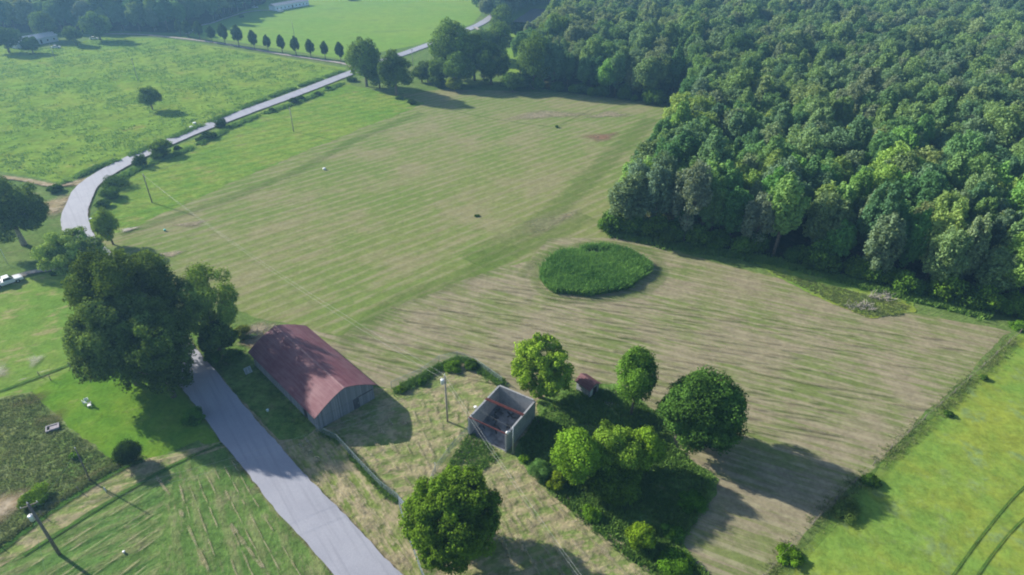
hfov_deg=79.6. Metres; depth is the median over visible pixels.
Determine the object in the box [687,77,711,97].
forest tree
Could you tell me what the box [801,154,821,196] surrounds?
forest tree
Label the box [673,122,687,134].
forest tree
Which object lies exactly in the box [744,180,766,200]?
forest tree
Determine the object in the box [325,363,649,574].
yard
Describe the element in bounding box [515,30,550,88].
oak tree
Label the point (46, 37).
farm house
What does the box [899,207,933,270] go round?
forest tree
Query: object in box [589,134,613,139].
bare patch
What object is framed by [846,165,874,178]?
forest tree
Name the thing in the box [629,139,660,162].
forest tree
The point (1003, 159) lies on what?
forest tree
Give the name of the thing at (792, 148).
forest tree
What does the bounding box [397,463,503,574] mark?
maple tree
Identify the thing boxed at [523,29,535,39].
forest tree
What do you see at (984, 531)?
wheel track
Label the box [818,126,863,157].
forest tree
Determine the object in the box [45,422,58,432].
cistern
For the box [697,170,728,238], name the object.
forest tree
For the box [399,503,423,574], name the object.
chain link fence
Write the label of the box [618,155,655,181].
forest tree
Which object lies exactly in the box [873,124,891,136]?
forest tree
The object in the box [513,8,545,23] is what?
ploughed plot
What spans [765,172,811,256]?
forest tree
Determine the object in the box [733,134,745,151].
forest tree
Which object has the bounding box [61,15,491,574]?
road
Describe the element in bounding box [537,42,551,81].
forest tree
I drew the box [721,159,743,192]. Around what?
forest tree
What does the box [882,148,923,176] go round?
forest tree
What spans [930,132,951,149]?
forest tree
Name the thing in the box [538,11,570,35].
poplar tree
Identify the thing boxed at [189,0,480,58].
meadow
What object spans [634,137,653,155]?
forest tree
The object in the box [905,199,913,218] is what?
forest tree
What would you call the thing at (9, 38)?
yard tree
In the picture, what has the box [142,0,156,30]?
forest tree
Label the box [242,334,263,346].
dirt verge
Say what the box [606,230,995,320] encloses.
tall weeds
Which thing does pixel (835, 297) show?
tall weeds
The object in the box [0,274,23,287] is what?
pickup truck
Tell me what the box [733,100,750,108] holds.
forest tree
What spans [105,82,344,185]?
tall weeds
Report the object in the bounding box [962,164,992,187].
forest tree
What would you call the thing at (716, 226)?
forest tree
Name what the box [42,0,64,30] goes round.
forest tree
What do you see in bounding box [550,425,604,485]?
locust tree
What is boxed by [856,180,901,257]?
forest tree
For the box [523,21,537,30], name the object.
forest tree
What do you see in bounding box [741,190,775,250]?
forest tree
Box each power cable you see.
[31,385,435,506]
[37,387,439,512]
[147,178,442,373]
[163,191,440,377]
[446,382,577,574]
[449,382,578,571]
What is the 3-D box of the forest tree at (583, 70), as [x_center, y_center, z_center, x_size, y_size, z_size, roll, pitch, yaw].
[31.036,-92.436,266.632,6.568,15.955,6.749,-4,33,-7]
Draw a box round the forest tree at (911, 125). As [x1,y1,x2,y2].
[892,124,919,140]
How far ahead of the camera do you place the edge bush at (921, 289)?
131.73 m
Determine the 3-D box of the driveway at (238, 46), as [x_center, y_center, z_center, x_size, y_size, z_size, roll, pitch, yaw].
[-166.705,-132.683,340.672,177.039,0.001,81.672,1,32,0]
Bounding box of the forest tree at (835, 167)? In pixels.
[819,157,848,185]
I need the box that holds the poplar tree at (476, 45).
[458,31,487,80]
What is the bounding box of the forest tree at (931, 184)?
[900,168,949,211]
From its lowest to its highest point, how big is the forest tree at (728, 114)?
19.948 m
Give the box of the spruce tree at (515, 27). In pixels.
[508,22,525,35]
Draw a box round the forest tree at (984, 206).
[965,196,999,223]
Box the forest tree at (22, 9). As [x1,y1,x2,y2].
[10,0,33,30]
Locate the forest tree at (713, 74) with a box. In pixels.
[704,70,716,81]
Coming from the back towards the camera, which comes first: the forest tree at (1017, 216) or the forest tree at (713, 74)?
the forest tree at (713, 74)
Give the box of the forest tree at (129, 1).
[121,0,142,27]
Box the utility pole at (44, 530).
[20,501,60,555]
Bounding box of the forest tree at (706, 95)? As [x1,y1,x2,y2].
[702,91,713,100]
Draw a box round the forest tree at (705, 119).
[689,115,711,130]
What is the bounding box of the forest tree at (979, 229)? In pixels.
[959,212,992,278]
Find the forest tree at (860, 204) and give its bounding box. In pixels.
[852,195,870,238]
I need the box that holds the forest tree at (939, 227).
[919,209,966,280]
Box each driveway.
[11,268,54,275]
[105,33,350,66]
[185,10,260,33]
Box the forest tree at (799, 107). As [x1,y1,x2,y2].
[791,95,811,117]
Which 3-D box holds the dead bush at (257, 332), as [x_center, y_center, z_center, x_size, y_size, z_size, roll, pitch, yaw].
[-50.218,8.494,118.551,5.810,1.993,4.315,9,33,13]
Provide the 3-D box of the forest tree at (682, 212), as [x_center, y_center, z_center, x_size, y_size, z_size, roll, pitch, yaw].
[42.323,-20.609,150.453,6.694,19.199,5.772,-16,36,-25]
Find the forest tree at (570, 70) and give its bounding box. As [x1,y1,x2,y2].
[561,52,575,88]
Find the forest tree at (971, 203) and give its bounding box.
[951,188,973,218]
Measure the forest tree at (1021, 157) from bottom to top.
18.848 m
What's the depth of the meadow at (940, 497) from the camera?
87.46 m
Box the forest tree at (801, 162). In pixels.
[785,152,806,167]
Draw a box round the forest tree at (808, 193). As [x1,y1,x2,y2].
[781,174,812,236]
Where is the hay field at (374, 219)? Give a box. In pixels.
[102,89,1009,546]
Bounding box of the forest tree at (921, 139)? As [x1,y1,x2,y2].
[916,132,925,143]
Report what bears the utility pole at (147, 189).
on the grass strip at (346, 108)
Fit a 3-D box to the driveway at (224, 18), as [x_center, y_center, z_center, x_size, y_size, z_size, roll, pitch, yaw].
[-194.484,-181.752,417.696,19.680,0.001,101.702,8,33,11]
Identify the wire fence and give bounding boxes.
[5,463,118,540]
[763,329,1021,574]
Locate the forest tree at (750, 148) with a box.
[735,139,765,164]
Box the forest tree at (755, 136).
[739,127,764,153]
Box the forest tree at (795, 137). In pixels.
[784,123,822,154]
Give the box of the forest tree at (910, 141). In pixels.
[892,125,919,151]
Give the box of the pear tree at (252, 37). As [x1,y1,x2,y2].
[247,30,257,48]
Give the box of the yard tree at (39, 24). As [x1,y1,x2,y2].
[27,11,58,34]
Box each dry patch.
[160,251,180,255]
[178,221,199,225]
[249,323,273,331]
[522,111,577,117]
[529,213,573,231]
[591,112,623,116]
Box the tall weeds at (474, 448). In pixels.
[446,431,500,470]
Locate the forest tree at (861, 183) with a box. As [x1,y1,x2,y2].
[849,165,873,204]
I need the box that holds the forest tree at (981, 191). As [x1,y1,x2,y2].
[966,179,999,212]
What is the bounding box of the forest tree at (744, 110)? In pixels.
[724,105,749,120]
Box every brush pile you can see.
[846,298,874,309]
[868,289,897,300]
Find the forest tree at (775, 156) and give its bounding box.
[757,148,784,177]
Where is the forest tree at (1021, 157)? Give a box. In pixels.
[1015,153,1023,177]
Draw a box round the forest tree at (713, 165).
[702,160,726,225]
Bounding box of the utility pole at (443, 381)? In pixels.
[440,374,448,421]
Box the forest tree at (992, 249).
[973,244,1008,287]
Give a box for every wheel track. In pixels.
[952,486,1023,574]
[976,517,1023,574]
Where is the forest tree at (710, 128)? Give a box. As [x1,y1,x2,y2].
[698,124,724,148]
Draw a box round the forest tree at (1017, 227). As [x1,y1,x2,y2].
[995,218,1023,246]
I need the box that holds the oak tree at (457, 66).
[441,51,474,79]
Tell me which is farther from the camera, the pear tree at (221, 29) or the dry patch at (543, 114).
the pear tree at (221, 29)
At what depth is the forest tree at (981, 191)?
139.44 m
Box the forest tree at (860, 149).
[833,140,867,156]
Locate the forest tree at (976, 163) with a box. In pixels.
[961,151,997,175]
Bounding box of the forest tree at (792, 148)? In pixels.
[756,141,802,158]
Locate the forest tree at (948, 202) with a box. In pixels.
[923,190,969,270]
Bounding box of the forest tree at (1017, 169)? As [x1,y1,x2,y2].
[1003,155,1023,183]
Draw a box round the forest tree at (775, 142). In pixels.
[756,133,791,166]
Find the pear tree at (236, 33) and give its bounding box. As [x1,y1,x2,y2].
[230,24,242,45]
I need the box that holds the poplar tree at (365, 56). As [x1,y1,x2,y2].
[343,37,380,86]
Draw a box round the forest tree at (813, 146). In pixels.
[796,135,824,163]
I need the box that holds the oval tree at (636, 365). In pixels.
[614,344,658,414]
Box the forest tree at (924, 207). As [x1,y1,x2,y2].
[907,201,937,258]
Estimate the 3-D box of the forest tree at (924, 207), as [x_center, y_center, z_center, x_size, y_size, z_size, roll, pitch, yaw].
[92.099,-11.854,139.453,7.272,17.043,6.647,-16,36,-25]
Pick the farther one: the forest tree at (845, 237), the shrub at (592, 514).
the forest tree at (845, 237)
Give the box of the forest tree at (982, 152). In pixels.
[973,148,989,160]
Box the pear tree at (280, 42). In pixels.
[276,34,284,52]
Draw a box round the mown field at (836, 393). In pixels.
[312,237,1010,574]
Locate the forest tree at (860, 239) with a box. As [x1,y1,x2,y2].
[857,187,888,256]
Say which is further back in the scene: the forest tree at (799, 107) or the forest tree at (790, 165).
the forest tree at (799, 107)
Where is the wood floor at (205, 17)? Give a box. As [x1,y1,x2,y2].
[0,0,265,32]
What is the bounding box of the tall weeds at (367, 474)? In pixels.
[318,429,401,503]
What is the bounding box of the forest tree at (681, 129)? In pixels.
[668,127,698,152]
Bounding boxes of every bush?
[240,324,268,337]
[499,72,525,91]
[597,215,615,231]
[600,207,627,233]
[601,221,619,232]
[616,83,630,99]
[624,212,647,233]
[641,87,655,104]
[652,89,667,105]
[652,226,678,246]
[667,93,674,105]
[685,222,713,247]
[730,236,751,253]
[741,228,770,254]
[783,247,799,263]
[786,244,810,262]
[801,253,820,269]
[803,237,836,268]
[842,254,866,278]
[843,256,863,274]
[857,255,887,280]
[857,268,878,282]
[871,265,896,284]
[885,267,904,285]
[891,270,922,295]
[908,279,926,295]
[921,279,945,298]
[929,269,970,303]
[951,284,989,307]
[964,295,986,309]
[971,282,1007,311]
[984,291,1006,311]
[997,291,1019,313]
[1000,290,1023,316]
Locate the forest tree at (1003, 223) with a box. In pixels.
[988,208,1023,250]
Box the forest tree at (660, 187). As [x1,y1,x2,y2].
[641,163,674,218]
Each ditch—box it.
[0,458,142,552]
[23,443,221,555]
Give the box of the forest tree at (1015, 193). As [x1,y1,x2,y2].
[1000,175,1023,211]
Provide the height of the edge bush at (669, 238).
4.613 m
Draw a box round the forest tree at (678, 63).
[668,46,685,93]
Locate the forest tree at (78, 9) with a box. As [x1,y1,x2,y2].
[70,0,94,20]
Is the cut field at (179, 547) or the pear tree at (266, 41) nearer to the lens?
the cut field at (179, 547)
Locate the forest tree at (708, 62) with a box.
[701,58,714,76]
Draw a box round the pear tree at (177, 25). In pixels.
[174,19,181,35]
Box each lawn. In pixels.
[0,269,76,396]
[32,367,218,467]
[185,322,315,439]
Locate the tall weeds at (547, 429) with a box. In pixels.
[520,387,714,574]
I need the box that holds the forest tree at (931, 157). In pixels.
[915,145,944,166]
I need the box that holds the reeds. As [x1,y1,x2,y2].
[537,240,654,296]
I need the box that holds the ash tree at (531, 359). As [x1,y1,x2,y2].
[510,332,574,398]
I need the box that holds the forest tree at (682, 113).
[670,101,692,128]
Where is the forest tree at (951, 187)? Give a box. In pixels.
[940,182,957,192]
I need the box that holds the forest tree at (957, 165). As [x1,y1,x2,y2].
[943,150,970,190]
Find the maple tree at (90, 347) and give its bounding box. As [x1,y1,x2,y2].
[61,292,167,393]
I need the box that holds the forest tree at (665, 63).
[650,53,671,90]
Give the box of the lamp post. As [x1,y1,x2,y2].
[506,426,513,453]
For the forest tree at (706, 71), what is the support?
on the forest floor at (792, 238)
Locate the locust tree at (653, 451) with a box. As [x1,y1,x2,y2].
[629,426,667,471]
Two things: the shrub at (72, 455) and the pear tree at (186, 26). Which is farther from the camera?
the pear tree at (186, 26)
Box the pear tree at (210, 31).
[205,25,215,41]
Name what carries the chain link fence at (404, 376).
on the yard at (473, 388)
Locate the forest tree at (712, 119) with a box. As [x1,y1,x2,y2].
[691,110,719,126]
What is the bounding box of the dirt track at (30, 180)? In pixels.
[2,175,74,185]
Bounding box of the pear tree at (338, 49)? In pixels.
[334,41,343,60]
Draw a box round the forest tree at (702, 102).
[688,95,715,113]
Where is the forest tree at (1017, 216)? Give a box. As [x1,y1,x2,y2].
[1014,210,1023,221]
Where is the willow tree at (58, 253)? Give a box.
[29,225,109,278]
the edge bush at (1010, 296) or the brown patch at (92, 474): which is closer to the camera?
the brown patch at (92, 474)
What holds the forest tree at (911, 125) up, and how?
on the forest floor at (792, 238)
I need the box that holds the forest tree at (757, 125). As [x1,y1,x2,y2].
[749,119,762,134]
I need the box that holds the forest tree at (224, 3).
[206,0,229,16]
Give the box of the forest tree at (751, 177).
[741,168,763,190]
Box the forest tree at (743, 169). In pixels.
[726,158,753,187]
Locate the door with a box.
[353,397,359,409]
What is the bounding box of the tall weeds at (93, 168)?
[57,70,345,183]
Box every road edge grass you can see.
[210,427,331,573]
[238,397,401,572]
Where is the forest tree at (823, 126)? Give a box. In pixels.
[796,120,829,136]
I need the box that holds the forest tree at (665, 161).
[652,149,678,213]
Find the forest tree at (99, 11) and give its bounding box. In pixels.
[94,6,110,22]
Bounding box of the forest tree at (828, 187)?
[805,180,837,217]
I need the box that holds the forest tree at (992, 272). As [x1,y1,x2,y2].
[973,246,1023,292]
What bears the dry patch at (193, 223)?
on the hay field at (374, 219)
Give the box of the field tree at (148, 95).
[135,86,163,109]
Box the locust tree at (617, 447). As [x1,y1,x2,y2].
[588,419,646,476]
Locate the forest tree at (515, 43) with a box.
[510,30,525,71]
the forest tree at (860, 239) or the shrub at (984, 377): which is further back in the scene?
the forest tree at (860, 239)
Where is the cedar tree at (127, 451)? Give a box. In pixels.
[110,437,143,465]
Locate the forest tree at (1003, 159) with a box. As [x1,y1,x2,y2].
[994,153,1013,165]
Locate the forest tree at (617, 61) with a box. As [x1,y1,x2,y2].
[607,51,625,96]
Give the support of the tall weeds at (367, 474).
on the verge at (387, 511)
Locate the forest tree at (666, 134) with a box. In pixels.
[654,128,673,142]
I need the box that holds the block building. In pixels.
[468,385,535,451]
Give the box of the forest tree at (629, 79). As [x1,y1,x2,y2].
[625,66,641,94]
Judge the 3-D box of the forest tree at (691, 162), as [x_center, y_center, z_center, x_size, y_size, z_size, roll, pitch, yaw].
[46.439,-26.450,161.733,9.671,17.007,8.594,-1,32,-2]
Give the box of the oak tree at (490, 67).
[472,40,510,84]
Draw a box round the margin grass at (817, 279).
[756,262,915,317]
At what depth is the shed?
105.11 m
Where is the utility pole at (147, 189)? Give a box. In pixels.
[143,175,152,202]
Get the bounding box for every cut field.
[0,444,297,574]
[154,440,333,574]
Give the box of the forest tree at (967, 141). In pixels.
[943,129,985,158]
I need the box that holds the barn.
[248,324,375,429]
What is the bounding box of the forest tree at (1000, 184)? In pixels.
[993,178,1009,189]
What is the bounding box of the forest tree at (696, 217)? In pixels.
[691,177,722,224]
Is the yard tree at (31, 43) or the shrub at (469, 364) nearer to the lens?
the shrub at (469, 364)
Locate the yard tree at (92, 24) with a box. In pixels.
[75,10,112,39]
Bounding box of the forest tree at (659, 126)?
[650,118,671,140]
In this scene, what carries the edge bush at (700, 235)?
on the forest floor at (792, 238)
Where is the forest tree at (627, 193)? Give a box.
[607,172,649,225]
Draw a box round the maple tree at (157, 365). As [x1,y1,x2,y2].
[108,310,198,397]
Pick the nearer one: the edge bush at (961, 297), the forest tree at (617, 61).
the edge bush at (961, 297)
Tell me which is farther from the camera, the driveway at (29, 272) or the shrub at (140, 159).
the shrub at (140, 159)
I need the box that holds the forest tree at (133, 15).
[124,2,144,31]
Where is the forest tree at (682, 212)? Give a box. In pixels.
[672,167,691,222]
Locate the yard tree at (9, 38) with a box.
[0,27,22,52]
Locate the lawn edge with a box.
[0,363,70,390]
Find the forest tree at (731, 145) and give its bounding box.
[722,136,740,158]
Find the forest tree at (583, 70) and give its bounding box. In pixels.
[577,55,590,91]
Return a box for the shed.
[575,373,600,396]
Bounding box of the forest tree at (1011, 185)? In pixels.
[1006,177,1021,192]
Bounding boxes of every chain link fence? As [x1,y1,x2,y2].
[315,424,397,496]
[391,352,501,387]
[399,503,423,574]
[429,427,467,479]
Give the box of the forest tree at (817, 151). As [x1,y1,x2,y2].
[807,148,834,163]
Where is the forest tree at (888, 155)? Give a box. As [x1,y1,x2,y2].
[867,140,925,170]
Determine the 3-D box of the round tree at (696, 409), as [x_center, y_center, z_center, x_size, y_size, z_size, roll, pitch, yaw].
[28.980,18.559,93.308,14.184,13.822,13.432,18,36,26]
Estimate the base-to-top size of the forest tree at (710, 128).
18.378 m
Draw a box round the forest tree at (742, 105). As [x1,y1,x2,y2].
[735,102,748,108]
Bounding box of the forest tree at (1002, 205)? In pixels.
[993,197,1017,217]
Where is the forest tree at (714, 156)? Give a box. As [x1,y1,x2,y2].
[704,149,725,168]
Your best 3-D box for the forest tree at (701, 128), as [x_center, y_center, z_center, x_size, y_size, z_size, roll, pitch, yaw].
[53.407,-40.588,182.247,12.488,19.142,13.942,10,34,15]
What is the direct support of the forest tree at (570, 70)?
on the forest floor at (792, 238)
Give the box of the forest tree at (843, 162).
[830,155,855,184]
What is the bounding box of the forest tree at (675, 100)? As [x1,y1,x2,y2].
[662,91,695,118]
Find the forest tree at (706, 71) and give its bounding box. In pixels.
[696,64,716,78]
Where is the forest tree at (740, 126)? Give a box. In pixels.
[724,111,750,141]
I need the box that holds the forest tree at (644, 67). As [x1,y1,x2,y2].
[632,56,660,100]
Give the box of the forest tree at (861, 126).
[846,114,874,149]
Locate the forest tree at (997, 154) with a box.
[984,148,1003,159]
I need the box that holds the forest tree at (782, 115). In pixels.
[762,101,794,135]
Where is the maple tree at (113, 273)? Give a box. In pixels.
[60,245,186,340]
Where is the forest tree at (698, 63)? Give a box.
[686,52,711,78]
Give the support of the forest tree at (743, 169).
on the forest floor at (792, 238)
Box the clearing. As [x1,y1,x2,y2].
[501,0,565,77]
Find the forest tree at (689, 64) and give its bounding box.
[683,55,703,80]
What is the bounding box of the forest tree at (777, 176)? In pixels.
[760,165,791,195]
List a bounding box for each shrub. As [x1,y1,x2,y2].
[16,482,49,509]
[45,183,63,192]
[68,452,77,458]
[93,198,112,207]
[97,186,119,198]
[99,175,130,187]
[131,153,147,166]
[150,150,168,158]
[172,145,182,150]
[179,406,205,426]
[200,131,215,138]
[203,350,220,362]
[214,118,226,127]
[221,347,244,363]
[234,324,250,339]
[288,97,298,102]
[346,75,356,81]
[396,384,407,393]
[407,99,416,104]
[417,377,426,384]
[444,360,461,373]
[464,358,478,370]
[518,453,530,463]
[526,457,551,483]
[545,470,566,491]
[582,503,602,523]
[588,461,642,506]
[655,545,694,574]
[660,522,685,544]
[677,489,708,514]
[775,542,806,566]
[831,496,860,524]
[860,473,882,488]
[943,410,954,417]
[979,375,988,380]
[1007,320,1023,331]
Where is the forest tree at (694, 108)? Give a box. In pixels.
[690,105,705,117]
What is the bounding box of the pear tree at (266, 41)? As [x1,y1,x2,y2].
[262,34,270,50]
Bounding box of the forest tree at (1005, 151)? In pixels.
[994,145,1012,155]
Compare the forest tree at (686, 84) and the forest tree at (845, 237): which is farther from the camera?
the forest tree at (686, 84)
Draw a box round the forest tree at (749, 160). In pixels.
[734,152,763,172]
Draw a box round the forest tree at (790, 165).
[761,155,802,189]
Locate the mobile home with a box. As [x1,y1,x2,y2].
[268,0,308,10]
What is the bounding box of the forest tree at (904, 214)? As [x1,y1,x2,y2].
[874,199,912,237]
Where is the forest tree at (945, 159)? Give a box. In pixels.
[928,150,955,166]
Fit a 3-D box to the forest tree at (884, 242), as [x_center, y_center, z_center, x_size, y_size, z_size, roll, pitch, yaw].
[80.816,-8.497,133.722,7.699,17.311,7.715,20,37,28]
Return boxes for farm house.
[12,31,58,48]
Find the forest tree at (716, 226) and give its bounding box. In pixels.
[709,184,728,231]
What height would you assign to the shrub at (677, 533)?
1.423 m
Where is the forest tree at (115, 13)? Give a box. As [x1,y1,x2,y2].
[107,3,128,29]
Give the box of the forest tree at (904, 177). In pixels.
[896,170,912,199]
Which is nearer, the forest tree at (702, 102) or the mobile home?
the forest tree at (702, 102)
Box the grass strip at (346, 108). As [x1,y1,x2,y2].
[94,79,423,237]
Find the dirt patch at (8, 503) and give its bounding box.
[0,493,23,517]
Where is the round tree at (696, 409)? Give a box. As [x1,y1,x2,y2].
[655,365,748,455]
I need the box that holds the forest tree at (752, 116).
[747,106,762,124]
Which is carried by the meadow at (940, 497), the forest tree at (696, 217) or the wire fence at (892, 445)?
the wire fence at (892, 445)
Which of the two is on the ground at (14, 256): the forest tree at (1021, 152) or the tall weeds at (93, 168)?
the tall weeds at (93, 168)
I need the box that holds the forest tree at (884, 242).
[862,212,907,272]
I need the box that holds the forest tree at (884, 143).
[864,135,893,168]
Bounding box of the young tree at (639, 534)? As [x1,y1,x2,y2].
[625,521,657,549]
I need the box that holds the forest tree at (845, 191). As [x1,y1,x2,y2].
[834,181,856,213]
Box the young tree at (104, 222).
[88,206,119,244]
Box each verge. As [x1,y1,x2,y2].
[45,196,68,212]
[70,178,85,184]
[222,377,421,574]
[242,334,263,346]
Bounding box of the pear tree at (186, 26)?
[181,20,192,37]
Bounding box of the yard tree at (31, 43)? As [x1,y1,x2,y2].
[19,36,40,52]
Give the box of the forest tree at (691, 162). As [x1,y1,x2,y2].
[677,155,696,171]
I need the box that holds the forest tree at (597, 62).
[588,55,603,85]
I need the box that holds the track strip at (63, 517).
[0,441,225,566]
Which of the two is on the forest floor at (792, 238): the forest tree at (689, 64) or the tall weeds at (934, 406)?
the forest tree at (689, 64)
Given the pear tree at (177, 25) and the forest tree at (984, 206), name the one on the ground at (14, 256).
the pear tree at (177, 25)
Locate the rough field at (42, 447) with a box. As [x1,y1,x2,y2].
[0,391,113,545]
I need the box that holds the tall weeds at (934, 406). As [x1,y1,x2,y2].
[759,336,1023,574]
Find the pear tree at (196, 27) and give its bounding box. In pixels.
[192,21,202,39]
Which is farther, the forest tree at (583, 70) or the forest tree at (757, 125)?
the forest tree at (583, 70)
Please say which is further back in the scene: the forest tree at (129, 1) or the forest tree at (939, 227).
the forest tree at (129, 1)
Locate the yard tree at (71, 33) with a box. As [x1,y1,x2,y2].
[61,26,82,44]
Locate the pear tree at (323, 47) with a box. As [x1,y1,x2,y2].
[319,41,327,58]
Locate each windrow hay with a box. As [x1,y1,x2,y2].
[33,495,155,574]
[157,476,261,566]
[179,462,299,574]
[299,437,408,569]
[351,392,466,488]
[485,463,647,574]
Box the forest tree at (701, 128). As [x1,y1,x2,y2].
[678,118,708,146]
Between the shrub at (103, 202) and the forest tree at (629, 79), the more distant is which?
the forest tree at (629, 79)
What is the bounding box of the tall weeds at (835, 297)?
[770,271,909,316]
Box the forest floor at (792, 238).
[519,71,1023,314]
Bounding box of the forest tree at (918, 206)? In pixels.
[910,199,934,214]
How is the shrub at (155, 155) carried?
on the grass strip at (346, 108)
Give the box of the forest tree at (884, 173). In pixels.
[866,161,902,196]
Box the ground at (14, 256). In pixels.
[0,12,1023,574]
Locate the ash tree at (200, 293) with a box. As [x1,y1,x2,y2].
[169,259,239,349]
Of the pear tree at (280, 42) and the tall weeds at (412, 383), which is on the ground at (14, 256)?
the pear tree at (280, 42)
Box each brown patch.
[19,396,39,403]
[40,414,59,427]
[82,469,105,477]
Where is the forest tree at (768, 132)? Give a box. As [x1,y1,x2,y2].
[759,121,785,144]
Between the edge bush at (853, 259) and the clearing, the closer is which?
the edge bush at (853, 259)
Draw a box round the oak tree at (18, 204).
[0,175,51,245]
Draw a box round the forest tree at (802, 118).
[793,110,809,128]
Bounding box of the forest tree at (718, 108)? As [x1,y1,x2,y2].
[710,103,724,121]
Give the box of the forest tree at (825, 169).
[820,163,839,186]
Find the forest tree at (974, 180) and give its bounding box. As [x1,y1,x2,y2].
[960,169,1003,200]
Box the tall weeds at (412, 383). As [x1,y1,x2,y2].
[391,354,508,395]
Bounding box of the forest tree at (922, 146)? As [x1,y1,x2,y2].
[918,143,932,156]
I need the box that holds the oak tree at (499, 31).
[487,20,512,53]
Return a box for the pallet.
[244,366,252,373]
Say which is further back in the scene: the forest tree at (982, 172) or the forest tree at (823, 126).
the forest tree at (823, 126)
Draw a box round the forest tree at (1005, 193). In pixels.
[997,187,1020,208]
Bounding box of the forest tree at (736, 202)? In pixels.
[716,186,753,238]
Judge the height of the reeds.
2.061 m
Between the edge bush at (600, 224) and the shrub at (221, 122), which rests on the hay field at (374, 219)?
the edge bush at (600, 224)
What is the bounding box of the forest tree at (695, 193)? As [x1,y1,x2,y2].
[671,158,712,241]
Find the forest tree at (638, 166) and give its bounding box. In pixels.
[628,156,652,184]
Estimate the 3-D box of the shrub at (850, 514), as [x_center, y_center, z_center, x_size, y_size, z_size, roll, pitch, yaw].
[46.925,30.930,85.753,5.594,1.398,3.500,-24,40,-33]
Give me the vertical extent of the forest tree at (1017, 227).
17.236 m
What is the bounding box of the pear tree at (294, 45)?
[289,36,299,54]
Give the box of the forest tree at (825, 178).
[802,171,838,218]
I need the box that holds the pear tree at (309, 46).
[304,39,314,57]
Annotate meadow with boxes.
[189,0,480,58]
[777,332,1023,574]
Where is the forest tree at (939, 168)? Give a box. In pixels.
[931,162,948,182]
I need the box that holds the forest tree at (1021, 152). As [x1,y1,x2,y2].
[1008,149,1023,158]
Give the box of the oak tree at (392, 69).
[376,48,414,95]
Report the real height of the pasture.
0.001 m
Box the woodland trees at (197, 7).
[0,0,541,24]
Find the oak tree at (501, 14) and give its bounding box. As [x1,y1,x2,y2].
[489,3,512,25]
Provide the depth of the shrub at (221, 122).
224.55 m
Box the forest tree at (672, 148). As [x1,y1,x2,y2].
[651,137,682,167]
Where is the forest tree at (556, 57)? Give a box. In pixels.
[544,40,564,81]
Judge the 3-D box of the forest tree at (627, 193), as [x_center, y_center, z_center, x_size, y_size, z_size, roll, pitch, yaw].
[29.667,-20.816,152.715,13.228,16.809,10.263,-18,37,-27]
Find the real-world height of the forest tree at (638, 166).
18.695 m
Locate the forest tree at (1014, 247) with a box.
[1000,231,1023,293]
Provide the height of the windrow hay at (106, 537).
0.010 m
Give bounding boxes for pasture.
[0,36,345,181]
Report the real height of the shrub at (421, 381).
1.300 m
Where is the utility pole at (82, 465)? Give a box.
[74,447,90,480]
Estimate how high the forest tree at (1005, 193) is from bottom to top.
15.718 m
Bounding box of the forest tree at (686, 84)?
[676,75,701,96]
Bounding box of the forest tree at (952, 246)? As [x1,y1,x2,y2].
[922,225,973,282]
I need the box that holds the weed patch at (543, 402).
[515,380,718,574]
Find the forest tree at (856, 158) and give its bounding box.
[843,150,867,170]
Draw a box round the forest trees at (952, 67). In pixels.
[531,0,1023,152]
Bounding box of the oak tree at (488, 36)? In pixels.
[476,27,498,50]
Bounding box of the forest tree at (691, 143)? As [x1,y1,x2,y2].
[672,130,699,162]
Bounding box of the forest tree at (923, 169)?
[910,162,943,194]
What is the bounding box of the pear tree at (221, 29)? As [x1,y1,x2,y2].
[216,22,227,43]
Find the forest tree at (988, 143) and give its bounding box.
[977,131,995,153]
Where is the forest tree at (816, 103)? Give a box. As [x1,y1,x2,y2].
[803,93,829,118]
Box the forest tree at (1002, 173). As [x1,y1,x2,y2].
[989,160,1015,186]
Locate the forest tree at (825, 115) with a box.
[804,106,836,129]
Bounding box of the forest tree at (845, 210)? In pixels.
[819,199,856,241]
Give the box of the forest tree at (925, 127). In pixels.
[914,113,934,144]
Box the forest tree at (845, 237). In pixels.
[825,218,857,257]
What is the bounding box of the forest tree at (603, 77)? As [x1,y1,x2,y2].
[595,58,619,95]
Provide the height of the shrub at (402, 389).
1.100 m
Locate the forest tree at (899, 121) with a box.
[877,116,914,131]
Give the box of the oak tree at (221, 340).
[196,319,238,355]
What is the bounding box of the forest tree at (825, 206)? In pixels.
[802,188,843,243]
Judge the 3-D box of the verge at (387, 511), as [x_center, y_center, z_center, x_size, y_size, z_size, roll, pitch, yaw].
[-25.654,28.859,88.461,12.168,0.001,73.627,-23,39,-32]
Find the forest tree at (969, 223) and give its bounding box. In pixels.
[966,220,990,269]
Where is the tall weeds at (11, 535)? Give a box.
[0,455,145,546]
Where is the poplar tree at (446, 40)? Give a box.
[426,16,471,77]
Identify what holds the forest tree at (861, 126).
on the forest floor at (792, 238)
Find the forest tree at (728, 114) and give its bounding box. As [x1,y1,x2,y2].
[714,108,751,136]
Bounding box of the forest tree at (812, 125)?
[804,122,823,137]
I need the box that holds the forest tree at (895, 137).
[864,130,904,156]
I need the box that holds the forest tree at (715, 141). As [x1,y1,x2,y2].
[697,127,732,162]

